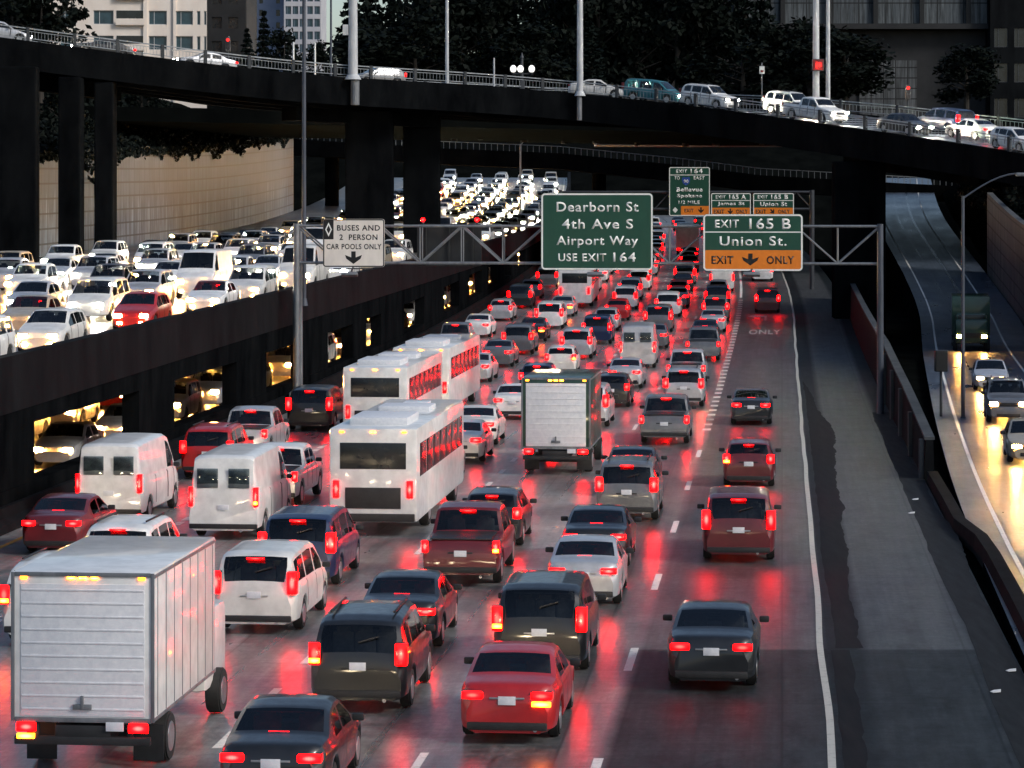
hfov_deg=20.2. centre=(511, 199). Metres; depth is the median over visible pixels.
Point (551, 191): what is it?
hatchback
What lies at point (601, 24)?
broadleaf tree
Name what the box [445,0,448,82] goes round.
street lamp
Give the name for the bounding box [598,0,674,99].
broadleaf tree
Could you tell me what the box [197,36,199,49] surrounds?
window
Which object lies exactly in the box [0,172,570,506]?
viaduct
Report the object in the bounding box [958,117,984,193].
broadleaf tree
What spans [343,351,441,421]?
city bus
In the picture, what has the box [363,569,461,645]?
sedan
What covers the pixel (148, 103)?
broadleaf tree
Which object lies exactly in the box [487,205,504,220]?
suv
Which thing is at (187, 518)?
wide lane line
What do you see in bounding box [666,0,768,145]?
broadleaf tree
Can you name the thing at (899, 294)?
ramp bank
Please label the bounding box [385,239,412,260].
suv
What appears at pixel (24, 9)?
broadleaf tree
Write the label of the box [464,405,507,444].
sedan
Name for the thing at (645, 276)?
suv
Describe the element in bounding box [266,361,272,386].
hatchback
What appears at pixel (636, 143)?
broadleaf tree
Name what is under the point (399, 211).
minivan
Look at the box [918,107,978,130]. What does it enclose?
minivan
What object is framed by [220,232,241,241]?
sedan
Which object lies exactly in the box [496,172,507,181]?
sedan
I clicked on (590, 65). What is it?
conifer tree
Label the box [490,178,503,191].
suv
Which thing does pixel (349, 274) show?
sign lamp
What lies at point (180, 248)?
sedan
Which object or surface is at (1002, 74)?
window
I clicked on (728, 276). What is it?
panel van
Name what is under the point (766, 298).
suv
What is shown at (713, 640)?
sedan
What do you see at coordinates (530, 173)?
suv
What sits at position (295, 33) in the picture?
window
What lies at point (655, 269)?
minivan
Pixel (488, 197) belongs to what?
pickup
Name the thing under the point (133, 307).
hatchback
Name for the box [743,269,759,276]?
sign lamp
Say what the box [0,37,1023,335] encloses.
overpass
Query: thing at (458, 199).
suv
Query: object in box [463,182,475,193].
sedan
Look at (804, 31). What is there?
broadleaf tree
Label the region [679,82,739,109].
suv
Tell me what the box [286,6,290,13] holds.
window
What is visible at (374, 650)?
suv
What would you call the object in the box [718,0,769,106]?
conifer tree
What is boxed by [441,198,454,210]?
hatchback
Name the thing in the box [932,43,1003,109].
broadleaf tree
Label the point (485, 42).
conifer tree
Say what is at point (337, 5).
sky
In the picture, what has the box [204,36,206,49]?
window
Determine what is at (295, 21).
window
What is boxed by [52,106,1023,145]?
overpass
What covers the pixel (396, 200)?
suv
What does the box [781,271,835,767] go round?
white edge line
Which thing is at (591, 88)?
sedan
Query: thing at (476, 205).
sedan
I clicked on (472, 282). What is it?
suv
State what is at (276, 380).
road
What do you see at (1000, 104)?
window
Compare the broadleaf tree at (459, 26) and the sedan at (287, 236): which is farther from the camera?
the broadleaf tree at (459, 26)
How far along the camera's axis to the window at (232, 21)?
370.10 m
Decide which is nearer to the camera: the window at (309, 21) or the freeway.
the freeway
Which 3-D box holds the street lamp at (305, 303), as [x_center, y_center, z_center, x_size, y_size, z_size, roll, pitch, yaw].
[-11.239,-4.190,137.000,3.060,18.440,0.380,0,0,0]
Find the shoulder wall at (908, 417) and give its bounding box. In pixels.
[850,283,934,480]
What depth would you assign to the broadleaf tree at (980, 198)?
272.82 m
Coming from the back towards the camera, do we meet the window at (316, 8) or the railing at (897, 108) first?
the window at (316, 8)
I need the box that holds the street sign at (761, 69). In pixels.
[759,63,764,106]
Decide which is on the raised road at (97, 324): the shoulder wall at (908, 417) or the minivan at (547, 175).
the minivan at (547, 175)
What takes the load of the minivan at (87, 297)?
on the raised road at (97, 324)
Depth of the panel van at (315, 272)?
154.15 m
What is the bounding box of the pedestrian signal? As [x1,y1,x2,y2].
[812,59,823,70]
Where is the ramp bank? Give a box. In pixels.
[886,243,1023,671]
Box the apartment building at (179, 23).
[53,0,206,107]
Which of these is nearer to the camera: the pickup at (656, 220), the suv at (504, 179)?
the pickup at (656, 220)
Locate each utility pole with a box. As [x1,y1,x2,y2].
[813,0,818,96]
[826,0,829,98]
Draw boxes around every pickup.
[0,257,39,290]
[4,262,67,296]
[41,244,89,266]
[227,405,289,443]
[232,255,261,274]
[260,442,322,504]
[287,231,293,242]
[422,500,518,581]
[440,322,474,333]
[441,178,451,191]
[471,196,487,210]
[476,191,491,205]
[506,190,521,198]
[639,393,696,442]
[653,217,660,224]
[666,348,710,380]
[686,327,720,359]
[781,97,848,123]
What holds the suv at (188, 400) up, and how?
on the road at (276, 380)
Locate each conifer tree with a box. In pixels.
[232,28,256,108]
[253,10,275,69]
[333,0,365,61]
[359,0,384,49]
[383,0,404,65]
[467,31,507,86]
[496,0,557,91]
[566,20,613,96]
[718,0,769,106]
[749,0,776,144]
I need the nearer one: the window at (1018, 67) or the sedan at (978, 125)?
the sedan at (978, 125)
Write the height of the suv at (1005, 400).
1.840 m
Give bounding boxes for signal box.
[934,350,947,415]
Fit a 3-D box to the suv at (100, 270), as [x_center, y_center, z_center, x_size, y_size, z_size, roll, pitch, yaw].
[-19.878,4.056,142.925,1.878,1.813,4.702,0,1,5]
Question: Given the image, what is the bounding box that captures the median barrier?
[0,259,540,535]
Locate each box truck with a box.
[11,535,227,760]
[521,369,602,470]
[676,224,698,255]
[951,293,989,349]
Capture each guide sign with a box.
[541,193,652,269]
[669,167,709,215]
[703,214,802,270]
[711,193,750,213]
[753,193,793,213]
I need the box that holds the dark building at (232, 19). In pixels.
[207,0,256,67]
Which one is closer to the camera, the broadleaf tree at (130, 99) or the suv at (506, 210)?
the broadleaf tree at (130, 99)
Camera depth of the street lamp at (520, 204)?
339.89 m
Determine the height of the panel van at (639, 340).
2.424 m
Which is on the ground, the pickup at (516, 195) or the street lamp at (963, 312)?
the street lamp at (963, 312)
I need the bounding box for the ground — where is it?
[814,260,1023,672]
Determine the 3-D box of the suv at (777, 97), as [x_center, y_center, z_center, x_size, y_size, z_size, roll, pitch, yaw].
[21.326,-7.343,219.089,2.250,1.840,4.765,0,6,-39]
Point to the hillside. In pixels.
(177, 105)
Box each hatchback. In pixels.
[17,307,88,350]
[50,403,99,422]
[100,396,121,408]
[112,291,171,328]
[137,239,169,249]
[149,260,179,281]
[254,254,281,277]
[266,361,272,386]
[358,68,406,80]
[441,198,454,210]
[443,176,454,186]
[461,205,475,217]
[462,486,536,544]
[488,298,516,320]
[514,185,525,195]
[519,362,555,382]
[521,209,536,222]
[522,279,543,297]
[530,200,540,206]
[542,189,553,192]
[545,345,579,368]
[595,307,620,330]
[601,372,636,406]
[605,298,630,319]
[653,239,663,247]
[653,243,663,254]
[668,279,689,293]
[693,216,702,224]
[708,279,728,288]
[719,437,780,485]
[988,127,1023,151]
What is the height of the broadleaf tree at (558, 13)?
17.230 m
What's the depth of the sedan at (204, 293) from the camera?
129.36 m
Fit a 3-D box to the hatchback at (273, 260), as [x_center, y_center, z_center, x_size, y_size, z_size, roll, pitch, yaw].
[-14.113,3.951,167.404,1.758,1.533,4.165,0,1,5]
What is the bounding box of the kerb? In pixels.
[926,471,1023,641]
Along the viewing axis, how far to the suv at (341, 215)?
306.40 m
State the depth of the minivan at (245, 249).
182.86 m
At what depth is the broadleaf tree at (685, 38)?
290.94 m
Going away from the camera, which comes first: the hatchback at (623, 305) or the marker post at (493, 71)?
the hatchback at (623, 305)
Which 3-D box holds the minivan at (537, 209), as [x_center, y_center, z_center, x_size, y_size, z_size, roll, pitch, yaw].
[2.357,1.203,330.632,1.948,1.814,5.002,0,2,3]
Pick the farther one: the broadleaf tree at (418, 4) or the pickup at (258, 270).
the broadleaf tree at (418, 4)
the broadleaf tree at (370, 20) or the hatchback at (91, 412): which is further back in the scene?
the broadleaf tree at (370, 20)
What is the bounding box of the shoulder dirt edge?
[872,412,1023,767]
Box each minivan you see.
[67,276,129,320]
[134,241,174,268]
[207,234,241,248]
[215,539,330,628]
[229,264,277,298]
[235,243,274,264]
[258,505,362,583]
[286,384,342,429]
[394,189,402,202]
[394,206,402,218]
[394,223,402,241]
[441,183,444,196]
[443,169,456,181]
[454,184,469,198]
[478,223,493,240]
[492,570,605,668]
[524,202,540,218]
[535,301,566,327]
[541,183,555,192]
[544,172,557,181]
[601,382,618,425]
[621,78,680,103]
[644,303,674,331]
[652,256,657,274]
[674,265,696,283]
[697,486,780,558]
[704,284,729,304]
[751,271,772,280]
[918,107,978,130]
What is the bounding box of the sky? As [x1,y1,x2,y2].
[326,0,539,66]
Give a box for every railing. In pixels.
[0,24,1023,151]
[14,38,1023,126]
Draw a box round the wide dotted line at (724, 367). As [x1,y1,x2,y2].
[703,300,742,429]
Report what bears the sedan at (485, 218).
on the raised road at (97, 324)
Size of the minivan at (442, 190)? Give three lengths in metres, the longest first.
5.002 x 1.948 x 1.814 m
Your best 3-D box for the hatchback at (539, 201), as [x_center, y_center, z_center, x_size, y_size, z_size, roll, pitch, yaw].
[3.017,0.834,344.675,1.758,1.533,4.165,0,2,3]
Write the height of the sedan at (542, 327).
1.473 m
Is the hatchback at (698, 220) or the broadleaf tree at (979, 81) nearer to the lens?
the broadleaf tree at (979, 81)
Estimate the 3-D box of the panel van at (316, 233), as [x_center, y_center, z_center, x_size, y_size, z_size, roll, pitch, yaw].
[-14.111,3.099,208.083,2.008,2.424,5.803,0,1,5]
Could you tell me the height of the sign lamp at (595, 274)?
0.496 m
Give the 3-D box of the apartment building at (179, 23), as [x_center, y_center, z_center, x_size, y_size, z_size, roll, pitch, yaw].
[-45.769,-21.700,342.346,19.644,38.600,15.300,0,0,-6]
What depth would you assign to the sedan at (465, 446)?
100.89 m
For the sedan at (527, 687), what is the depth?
50.96 m
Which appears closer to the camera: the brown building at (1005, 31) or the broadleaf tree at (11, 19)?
the broadleaf tree at (11, 19)
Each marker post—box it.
[314,43,315,74]
[493,58,494,85]
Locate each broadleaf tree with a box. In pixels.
[0,0,79,42]
[0,0,97,113]
[39,92,93,133]
[84,94,126,124]
[119,94,170,137]
[123,93,176,107]
[258,25,301,72]
[300,39,335,75]
[322,22,412,79]
[357,0,417,65]
[360,7,471,82]
[395,0,466,80]
[399,0,511,82]
[417,1,472,140]
[455,0,524,82]
[483,19,574,91]
[492,0,560,142]
[531,0,586,143]
[535,0,648,87]
[536,0,621,92]
[557,0,650,143]
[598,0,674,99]
[605,0,671,145]
[618,0,745,89]
[654,0,715,146]
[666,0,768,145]
[667,0,739,87]
[681,37,797,105]
[744,20,806,90]
[749,16,823,78]
[768,33,864,100]
[779,19,869,99]
[802,31,895,111]
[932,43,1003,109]
[954,184,1008,207]
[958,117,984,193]
[968,184,1022,214]
[1002,184,1023,219]
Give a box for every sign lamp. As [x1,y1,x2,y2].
[333,267,372,276]
[587,269,603,276]
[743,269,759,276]
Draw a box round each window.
[93,10,113,23]
[93,36,113,44]
[149,11,166,24]
[149,36,166,49]
[176,11,192,24]
[176,36,192,49]
[197,11,199,24]
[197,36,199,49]
[204,11,206,24]
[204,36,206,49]
[212,0,221,4]
[212,17,221,28]
[212,41,221,51]
[228,0,237,4]
[228,17,237,28]
[229,41,237,52]
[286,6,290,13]
[286,19,290,26]
[293,6,297,13]
[293,19,297,26]
[293,31,297,38]
[307,6,312,13]
[307,19,312,26]
[307,31,312,38]
[314,6,319,13]
[314,19,319,26]
[314,31,319,38]
[994,28,1007,46]
[994,63,1007,81]
[994,98,1007,116]
[1014,28,1023,46]
[1014,63,1023,81]
[1014,98,1023,116]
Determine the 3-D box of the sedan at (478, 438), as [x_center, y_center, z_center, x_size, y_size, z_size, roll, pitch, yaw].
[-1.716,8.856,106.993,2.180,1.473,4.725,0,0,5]
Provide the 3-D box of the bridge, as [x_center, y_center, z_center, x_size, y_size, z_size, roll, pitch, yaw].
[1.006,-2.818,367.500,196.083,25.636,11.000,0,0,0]
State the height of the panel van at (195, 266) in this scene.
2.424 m
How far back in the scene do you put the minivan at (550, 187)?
389.62 m
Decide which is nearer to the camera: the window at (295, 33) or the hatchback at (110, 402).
the hatchback at (110, 402)
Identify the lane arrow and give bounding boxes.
[749,315,766,319]
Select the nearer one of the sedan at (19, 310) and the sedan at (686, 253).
the sedan at (19, 310)
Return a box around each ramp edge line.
[886,224,1023,578]
[916,178,1023,371]
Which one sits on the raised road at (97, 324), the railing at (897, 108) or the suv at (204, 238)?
the suv at (204, 238)
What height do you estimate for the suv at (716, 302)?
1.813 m
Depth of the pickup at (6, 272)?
151.59 m
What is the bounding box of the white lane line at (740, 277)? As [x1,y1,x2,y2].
[739,271,741,297]
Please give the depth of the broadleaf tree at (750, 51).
267.38 m
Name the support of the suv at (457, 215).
on the raised road at (97, 324)
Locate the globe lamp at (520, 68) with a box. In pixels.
[510,53,534,88]
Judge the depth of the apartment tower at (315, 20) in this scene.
752.01 m
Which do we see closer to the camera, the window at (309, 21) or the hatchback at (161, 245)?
the hatchback at (161, 245)
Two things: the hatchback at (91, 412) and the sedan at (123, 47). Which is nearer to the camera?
the hatchback at (91, 412)
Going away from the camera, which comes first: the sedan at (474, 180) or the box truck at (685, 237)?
the box truck at (685, 237)
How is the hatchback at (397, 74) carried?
on the overpass road at (965, 138)
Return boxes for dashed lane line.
[212,216,672,747]
[411,240,707,767]
[591,450,701,767]
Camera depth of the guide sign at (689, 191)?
244.00 m
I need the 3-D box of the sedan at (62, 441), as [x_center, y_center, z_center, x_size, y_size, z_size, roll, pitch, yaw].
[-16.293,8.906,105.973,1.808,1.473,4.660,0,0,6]
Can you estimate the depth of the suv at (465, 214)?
318.01 m
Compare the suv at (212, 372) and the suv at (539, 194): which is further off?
the suv at (539, 194)
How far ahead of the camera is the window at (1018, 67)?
328.05 m
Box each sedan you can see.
[0,21,31,40]
[1,295,65,331]
[5,281,65,308]
[22,492,117,550]
[34,421,104,464]
[39,257,77,284]
[71,39,135,53]
[93,253,127,269]
[95,403,121,435]
[174,243,193,259]
[174,375,191,386]
[175,52,237,66]
[186,279,239,310]
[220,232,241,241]
[220,693,363,767]
[239,229,259,234]
[259,227,280,233]
[266,232,289,242]
[276,243,293,254]
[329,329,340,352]
[330,267,360,277]
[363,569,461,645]
[404,302,414,323]
[404,311,408,328]
[441,202,450,211]
[452,191,465,202]
[461,641,580,735]
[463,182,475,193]
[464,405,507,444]
[464,419,496,461]
[464,445,467,471]
[465,203,479,214]
[465,313,496,336]
[466,178,477,188]
[466,218,483,223]
[471,173,482,183]
[473,215,489,227]
[480,352,498,381]
[482,212,498,223]
[483,339,518,366]
[486,224,503,237]
[493,383,520,414]
[494,221,511,234]
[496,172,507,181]
[503,217,520,231]
[506,197,518,209]
[512,188,524,199]
[512,214,528,227]
[517,181,529,191]
[521,317,550,340]
[545,534,633,602]
[552,295,577,315]
[561,504,641,565]
[568,79,622,97]
[599,270,608,281]
[599,277,601,291]
[602,445,666,473]
[607,357,648,387]
[653,248,660,261]
[655,323,669,347]
[663,600,768,683]
[668,287,689,306]
[671,216,683,224]
[673,220,685,230]
[673,273,693,290]
[678,251,695,260]
[681,255,698,270]
[682,247,697,256]
[692,319,719,334]
[699,309,726,331]
[727,387,776,423]
[876,113,932,134]
[945,118,998,140]
[969,359,1011,389]
[1000,419,1023,461]
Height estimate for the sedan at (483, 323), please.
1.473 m
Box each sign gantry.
[289,224,883,413]
[558,190,813,288]
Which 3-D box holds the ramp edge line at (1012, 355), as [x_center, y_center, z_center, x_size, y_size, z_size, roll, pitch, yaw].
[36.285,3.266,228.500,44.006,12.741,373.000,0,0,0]
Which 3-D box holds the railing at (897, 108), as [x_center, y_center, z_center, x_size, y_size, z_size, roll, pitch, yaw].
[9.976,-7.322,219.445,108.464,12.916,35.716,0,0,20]
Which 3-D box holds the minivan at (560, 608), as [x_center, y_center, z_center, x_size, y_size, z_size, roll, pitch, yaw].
[0.766,8.685,60.488,2.320,1.814,5.074,0,0,5]
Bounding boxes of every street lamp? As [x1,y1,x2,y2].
[302,0,307,305]
[330,0,331,75]
[343,0,360,79]
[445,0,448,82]
[519,143,521,213]
[575,0,584,95]
[961,173,1023,417]
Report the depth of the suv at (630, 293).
216.32 m
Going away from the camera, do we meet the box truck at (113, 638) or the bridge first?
the box truck at (113, 638)
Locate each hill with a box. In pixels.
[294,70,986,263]
[938,180,1012,261]
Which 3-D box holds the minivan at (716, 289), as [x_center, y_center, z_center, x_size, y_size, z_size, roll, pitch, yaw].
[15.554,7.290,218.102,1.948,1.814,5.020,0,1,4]
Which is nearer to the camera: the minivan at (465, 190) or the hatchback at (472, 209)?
the hatchback at (472, 209)
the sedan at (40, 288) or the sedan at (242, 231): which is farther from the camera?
the sedan at (242, 231)
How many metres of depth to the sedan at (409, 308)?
201.15 m
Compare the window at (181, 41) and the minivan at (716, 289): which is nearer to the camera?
the minivan at (716, 289)
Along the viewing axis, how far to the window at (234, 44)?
370.10 m
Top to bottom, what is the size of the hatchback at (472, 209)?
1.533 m
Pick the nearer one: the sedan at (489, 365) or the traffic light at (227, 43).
the sedan at (489, 365)
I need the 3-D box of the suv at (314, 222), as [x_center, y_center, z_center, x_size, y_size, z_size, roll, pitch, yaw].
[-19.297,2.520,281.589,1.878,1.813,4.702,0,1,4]
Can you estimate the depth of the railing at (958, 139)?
212.84 m
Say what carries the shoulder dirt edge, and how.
on the freeway
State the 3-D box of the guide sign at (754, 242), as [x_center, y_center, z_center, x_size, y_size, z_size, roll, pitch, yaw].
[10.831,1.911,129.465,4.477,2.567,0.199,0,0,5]
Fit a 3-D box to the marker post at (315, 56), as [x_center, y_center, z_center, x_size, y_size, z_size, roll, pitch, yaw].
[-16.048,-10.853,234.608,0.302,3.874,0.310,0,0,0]
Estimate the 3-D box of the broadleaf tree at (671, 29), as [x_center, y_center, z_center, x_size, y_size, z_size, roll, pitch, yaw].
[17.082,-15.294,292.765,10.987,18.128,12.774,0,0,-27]
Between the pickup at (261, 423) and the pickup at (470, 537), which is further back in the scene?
the pickup at (261, 423)
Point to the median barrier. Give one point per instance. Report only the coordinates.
(13, 515)
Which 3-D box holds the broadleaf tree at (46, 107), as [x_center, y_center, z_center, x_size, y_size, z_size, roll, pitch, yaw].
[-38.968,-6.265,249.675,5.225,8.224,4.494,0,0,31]
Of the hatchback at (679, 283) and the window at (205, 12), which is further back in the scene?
the window at (205, 12)
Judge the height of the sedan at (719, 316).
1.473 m
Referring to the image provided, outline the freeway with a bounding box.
[0,215,1023,767]
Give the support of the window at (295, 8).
in the apartment tower at (315, 20)
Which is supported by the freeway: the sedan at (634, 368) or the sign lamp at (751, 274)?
the sedan at (634, 368)
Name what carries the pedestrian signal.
attached to the utility pole at (815, 45)
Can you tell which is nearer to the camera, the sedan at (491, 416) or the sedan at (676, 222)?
the sedan at (491, 416)
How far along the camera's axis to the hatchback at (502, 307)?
203.18 m
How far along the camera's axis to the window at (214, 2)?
370.10 m
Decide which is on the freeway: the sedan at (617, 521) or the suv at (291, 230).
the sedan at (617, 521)
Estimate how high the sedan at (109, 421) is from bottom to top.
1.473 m
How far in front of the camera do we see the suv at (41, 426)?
115.12 m
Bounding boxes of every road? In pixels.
[0,178,566,351]
[34,259,518,472]
[704,106,1023,152]
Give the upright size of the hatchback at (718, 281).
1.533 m
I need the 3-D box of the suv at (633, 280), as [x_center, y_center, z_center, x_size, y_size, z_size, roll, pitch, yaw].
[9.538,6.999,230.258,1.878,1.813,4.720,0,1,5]
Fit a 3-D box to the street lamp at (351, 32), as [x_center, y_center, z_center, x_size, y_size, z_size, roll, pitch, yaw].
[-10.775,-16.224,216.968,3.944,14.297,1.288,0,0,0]
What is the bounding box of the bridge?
[294,139,950,205]
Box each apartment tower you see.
[257,0,283,71]
[284,0,325,71]
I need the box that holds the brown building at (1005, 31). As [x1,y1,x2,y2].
[986,0,1023,118]
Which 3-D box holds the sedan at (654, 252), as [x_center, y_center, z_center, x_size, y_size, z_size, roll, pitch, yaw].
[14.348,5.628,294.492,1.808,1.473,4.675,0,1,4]
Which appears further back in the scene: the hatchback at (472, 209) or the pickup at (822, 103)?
the hatchback at (472, 209)
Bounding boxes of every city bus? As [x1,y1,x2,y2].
[329,399,463,524]
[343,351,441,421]
[392,334,479,401]
[558,270,598,305]
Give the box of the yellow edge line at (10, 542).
[0,313,488,547]
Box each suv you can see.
[0,250,34,267]
[0,314,15,354]
[0,547,56,638]
[34,417,49,437]
[71,255,120,288]
[86,512,186,536]
[89,240,128,260]
[90,263,135,288]
[120,269,175,305]
[136,248,179,276]
[167,233,197,247]
[174,378,202,418]
[180,420,253,476]
[189,366,221,404]
[190,242,223,249]
[191,230,217,248]
[207,370,221,374]
[224,238,257,259]
[241,230,268,246]
[254,234,286,254]
[266,345,290,375]
[279,220,301,232]
[288,225,293,235]
[306,216,324,224]
[308,597,435,706]
[328,332,336,362]
[338,209,344,218]
[361,244,392,269]
[366,319,369,340]
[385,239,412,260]
[394,194,398,207]
[394,215,402,228]
[444,285,449,307]
[445,209,461,221]
[447,192,462,205]
[452,206,469,220]
[469,273,474,292]
[481,187,495,200]
[486,183,500,196]
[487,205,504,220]
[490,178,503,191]
[492,201,507,216]
[494,173,506,186]
[498,198,513,213]
[502,323,538,353]
[507,284,534,307]
[517,174,530,184]
[521,169,533,181]
[535,190,548,199]
[536,266,557,286]
[545,176,557,189]
[560,326,596,358]
[582,314,614,343]
[595,453,668,518]
[613,285,638,308]
[618,276,643,299]
[628,270,651,290]
[653,230,664,244]
[655,291,681,316]
[662,364,709,405]
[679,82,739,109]
[702,295,729,320]
[754,287,779,312]
[762,89,805,116]
[981,375,1023,421]
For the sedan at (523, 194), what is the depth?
380.91 m
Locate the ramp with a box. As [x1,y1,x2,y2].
[886,178,1023,653]
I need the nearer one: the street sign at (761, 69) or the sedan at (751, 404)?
the sedan at (751, 404)
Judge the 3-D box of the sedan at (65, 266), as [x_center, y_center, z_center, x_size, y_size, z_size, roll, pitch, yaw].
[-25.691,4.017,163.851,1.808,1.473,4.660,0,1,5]
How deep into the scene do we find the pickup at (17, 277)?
142.66 m
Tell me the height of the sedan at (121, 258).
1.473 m
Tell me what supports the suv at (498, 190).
on the raised road at (97, 324)
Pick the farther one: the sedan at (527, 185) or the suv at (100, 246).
the sedan at (527, 185)
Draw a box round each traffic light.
[225,36,230,58]
[905,84,910,112]
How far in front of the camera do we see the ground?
173.15 m
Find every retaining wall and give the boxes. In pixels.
[39,138,293,255]
[987,192,1023,325]
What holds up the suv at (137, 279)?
on the raised road at (97, 324)
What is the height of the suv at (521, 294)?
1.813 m
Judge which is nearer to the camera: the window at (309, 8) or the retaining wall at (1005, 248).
the retaining wall at (1005, 248)
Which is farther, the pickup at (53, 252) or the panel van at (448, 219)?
the panel van at (448, 219)
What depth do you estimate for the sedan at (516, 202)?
354.24 m
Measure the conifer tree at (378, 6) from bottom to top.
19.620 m
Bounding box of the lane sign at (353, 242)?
[323,219,384,266]
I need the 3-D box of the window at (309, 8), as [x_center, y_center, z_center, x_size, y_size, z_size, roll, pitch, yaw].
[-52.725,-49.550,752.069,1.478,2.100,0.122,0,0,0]
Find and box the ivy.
[39,115,292,183]
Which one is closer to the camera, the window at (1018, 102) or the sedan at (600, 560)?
the sedan at (600, 560)
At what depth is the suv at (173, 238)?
213.62 m
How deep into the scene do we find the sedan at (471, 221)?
288.64 m
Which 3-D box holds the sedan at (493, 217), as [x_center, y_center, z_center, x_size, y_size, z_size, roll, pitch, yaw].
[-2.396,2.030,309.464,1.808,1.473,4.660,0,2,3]
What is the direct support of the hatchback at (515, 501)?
on the freeway
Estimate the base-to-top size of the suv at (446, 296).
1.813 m
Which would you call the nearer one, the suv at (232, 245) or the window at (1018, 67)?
the suv at (232, 245)
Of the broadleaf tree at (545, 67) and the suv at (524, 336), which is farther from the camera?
the broadleaf tree at (545, 67)
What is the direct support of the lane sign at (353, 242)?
attached to the sign gantry at (298, 262)
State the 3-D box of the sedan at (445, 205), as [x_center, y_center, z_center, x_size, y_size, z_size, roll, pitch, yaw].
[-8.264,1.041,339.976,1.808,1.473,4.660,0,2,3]
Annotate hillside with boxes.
[4,0,266,151]
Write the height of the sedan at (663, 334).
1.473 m
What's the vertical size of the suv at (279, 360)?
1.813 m
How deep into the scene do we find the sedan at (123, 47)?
215.07 m
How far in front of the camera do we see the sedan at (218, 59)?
217.78 m
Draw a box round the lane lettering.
[749,330,778,333]
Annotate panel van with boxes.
[76,433,179,514]
[175,249,232,297]
[189,443,292,534]
[278,244,329,289]
[306,227,322,243]
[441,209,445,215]
[441,216,455,223]
[620,322,658,367]
[710,271,733,290]
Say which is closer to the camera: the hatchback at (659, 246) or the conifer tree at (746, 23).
the conifer tree at (746, 23)
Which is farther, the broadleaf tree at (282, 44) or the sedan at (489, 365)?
the broadleaf tree at (282, 44)
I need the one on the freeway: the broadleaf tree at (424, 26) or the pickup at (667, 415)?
the pickup at (667, 415)
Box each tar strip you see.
[803,382,862,647]
[831,650,867,767]
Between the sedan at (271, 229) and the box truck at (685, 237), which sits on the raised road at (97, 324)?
the sedan at (271, 229)
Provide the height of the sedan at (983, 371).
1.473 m
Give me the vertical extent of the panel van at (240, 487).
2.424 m
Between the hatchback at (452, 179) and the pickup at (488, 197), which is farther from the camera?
the hatchback at (452, 179)
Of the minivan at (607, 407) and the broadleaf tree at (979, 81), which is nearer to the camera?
the minivan at (607, 407)
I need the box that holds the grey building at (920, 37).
[594,0,987,146]
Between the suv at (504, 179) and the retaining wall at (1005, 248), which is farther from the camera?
the suv at (504, 179)
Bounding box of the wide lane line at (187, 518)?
[0,315,534,621]
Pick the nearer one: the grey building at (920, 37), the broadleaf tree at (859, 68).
the broadleaf tree at (859, 68)
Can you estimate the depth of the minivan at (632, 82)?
224.67 m
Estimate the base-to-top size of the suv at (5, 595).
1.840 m

